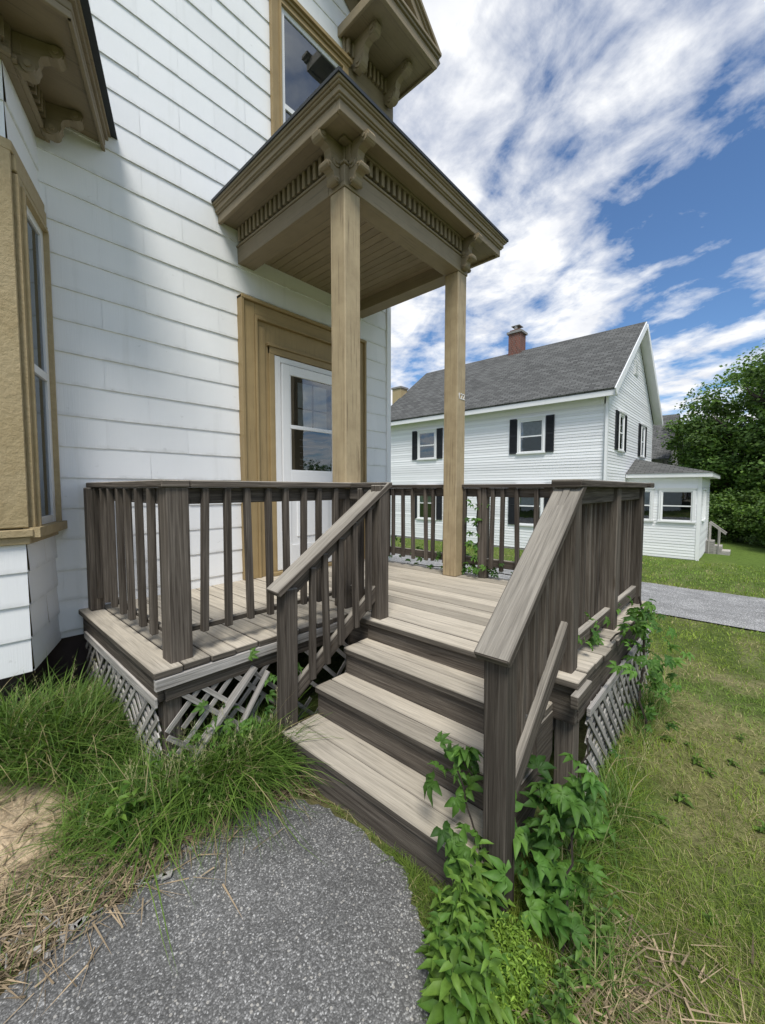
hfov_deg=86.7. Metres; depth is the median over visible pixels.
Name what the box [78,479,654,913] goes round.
wooden porch deck
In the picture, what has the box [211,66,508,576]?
porch canopy
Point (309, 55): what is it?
window
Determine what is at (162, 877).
twigs and bark chips
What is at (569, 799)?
virginia creeper vine
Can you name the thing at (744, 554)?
ground
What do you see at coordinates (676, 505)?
sunroom window
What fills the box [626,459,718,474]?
sunroom roof
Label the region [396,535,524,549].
foundation
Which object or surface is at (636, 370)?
gable vent
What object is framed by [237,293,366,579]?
door surround
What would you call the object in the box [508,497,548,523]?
shutters
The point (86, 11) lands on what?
bay roof edge
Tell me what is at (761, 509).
maple tree
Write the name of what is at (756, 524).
lilac bush
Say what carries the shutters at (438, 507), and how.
attached to the window at (420, 508)
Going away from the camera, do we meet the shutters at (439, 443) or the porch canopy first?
the porch canopy
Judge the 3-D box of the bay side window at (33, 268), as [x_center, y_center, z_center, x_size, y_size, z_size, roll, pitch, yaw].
[-2.214,-0.907,2.618,0.592,2.090,0.080,7,8,64]
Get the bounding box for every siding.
[0,59,60,678]
[36,0,385,631]
[391,346,652,547]
[627,477,709,559]
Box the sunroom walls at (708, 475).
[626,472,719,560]
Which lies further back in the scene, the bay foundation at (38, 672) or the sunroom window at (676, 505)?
the sunroom window at (676, 505)
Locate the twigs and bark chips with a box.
[0,822,209,968]
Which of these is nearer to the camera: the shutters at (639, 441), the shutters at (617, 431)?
the shutters at (617, 431)
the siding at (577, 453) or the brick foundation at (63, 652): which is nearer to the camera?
the brick foundation at (63, 652)
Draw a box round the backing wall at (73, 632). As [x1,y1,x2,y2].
[43,6,321,637]
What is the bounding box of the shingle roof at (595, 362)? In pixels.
[391,321,653,423]
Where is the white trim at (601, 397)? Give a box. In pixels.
[391,322,662,480]
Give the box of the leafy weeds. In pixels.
[86,721,764,1023]
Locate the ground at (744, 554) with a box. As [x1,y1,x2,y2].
[0,514,764,1023]
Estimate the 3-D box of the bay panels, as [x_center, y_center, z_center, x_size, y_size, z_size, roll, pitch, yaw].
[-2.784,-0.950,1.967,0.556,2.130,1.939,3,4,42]
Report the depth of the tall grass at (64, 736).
1.97 m
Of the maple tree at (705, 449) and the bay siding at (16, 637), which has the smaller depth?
the bay siding at (16, 637)
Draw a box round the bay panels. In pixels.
[0,146,46,528]
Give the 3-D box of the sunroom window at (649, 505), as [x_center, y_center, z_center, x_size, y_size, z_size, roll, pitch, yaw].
[10.907,-0.322,17.049,0.910,1.400,0.090,3,4,42]
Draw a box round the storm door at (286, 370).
[275,355,332,570]
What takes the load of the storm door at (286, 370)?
attached to the door surround
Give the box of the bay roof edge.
[80,0,116,139]
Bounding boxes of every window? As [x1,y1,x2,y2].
[12,173,67,537]
[269,0,352,135]
[291,376,330,470]
[416,496,435,519]
[417,428,436,459]
[516,415,545,454]
[519,497,543,525]
[617,411,625,451]
[639,424,646,457]
[644,488,654,521]
[657,488,696,522]
[702,489,707,520]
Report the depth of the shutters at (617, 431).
15.86 m
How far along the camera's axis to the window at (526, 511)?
16.91 m
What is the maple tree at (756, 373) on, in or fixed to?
on the ground at (744, 554)
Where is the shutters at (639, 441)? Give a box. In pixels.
[638,423,646,457]
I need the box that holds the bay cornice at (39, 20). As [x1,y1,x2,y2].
[0,0,110,144]
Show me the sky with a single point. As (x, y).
(616, 147)
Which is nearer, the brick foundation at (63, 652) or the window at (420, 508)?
the brick foundation at (63, 652)
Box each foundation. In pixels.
[0,657,47,710]
[47,634,122,684]
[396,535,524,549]
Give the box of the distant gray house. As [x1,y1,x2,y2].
[651,414,683,465]
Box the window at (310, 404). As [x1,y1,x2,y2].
[291,376,330,470]
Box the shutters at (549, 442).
[509,414,554,453]
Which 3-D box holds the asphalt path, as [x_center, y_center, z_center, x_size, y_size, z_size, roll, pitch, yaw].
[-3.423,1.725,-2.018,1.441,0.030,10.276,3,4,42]
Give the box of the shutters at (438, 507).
[415,496,441,519]
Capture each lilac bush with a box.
[707,486,764,542]
[730,492,764,545]
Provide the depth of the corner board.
5.47 m
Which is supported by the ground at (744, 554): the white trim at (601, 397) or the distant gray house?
the distant gray house
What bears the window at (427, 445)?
attached to the siding at (577, 453)
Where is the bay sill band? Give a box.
[0,135,58,545]
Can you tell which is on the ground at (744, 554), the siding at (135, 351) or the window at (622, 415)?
the siding at (135, 351)
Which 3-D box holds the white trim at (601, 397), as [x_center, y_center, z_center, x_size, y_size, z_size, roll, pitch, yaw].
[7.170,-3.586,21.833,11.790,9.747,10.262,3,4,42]
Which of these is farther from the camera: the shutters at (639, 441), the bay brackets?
the shutters at (639, 441)
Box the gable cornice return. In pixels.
[338,0,441,120]
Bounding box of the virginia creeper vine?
[167,494,694,966]
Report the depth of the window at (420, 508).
20.58 m
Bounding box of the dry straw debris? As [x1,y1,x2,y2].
[0,739,763,1023]
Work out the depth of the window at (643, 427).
19.51 m
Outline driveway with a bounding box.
[391,553,764,631]
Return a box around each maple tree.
[656,365,764,516]
[713,343,764,492]
[748,493,764,525]
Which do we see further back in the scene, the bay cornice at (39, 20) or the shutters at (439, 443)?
the shutters at (439, 443)
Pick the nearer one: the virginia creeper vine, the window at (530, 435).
the virginia creeper vine
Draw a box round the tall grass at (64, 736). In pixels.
[0,650,710,1023]
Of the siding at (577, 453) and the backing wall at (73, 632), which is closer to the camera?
the backing wall at (73, 632)
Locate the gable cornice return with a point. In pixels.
(391, 48)
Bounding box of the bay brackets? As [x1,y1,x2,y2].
[0,0,104,151]
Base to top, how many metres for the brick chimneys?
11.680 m
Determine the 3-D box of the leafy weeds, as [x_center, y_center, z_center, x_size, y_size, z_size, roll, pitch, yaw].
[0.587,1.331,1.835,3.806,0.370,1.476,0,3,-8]
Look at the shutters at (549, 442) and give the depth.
16.24 m
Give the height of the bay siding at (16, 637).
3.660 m
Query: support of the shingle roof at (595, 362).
on the walls
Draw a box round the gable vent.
[634,358,638,376]
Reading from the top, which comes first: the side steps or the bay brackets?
the bay brackets
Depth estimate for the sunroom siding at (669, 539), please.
16.54 m
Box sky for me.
[391,0,764,423]
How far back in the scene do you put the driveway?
7.07 m
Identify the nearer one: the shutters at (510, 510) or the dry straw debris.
the dry straw debris
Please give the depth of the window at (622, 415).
16.32 m
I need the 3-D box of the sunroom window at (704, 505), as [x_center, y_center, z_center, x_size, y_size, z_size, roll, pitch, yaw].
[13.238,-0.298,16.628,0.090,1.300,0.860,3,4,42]
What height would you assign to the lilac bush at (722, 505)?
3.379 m
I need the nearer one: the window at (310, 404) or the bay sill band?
the bay sill band
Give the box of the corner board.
[386,307,390,560]
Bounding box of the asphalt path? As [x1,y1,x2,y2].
[0,798,438,1023]
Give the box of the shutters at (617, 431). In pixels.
[615,410,626,451]
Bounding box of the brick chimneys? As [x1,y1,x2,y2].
[391,324,527,403]
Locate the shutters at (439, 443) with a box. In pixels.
[412,428,442,459]
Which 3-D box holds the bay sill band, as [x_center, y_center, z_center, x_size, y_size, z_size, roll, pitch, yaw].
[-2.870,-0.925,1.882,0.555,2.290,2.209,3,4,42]
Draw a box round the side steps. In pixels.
[705,521,730,555]

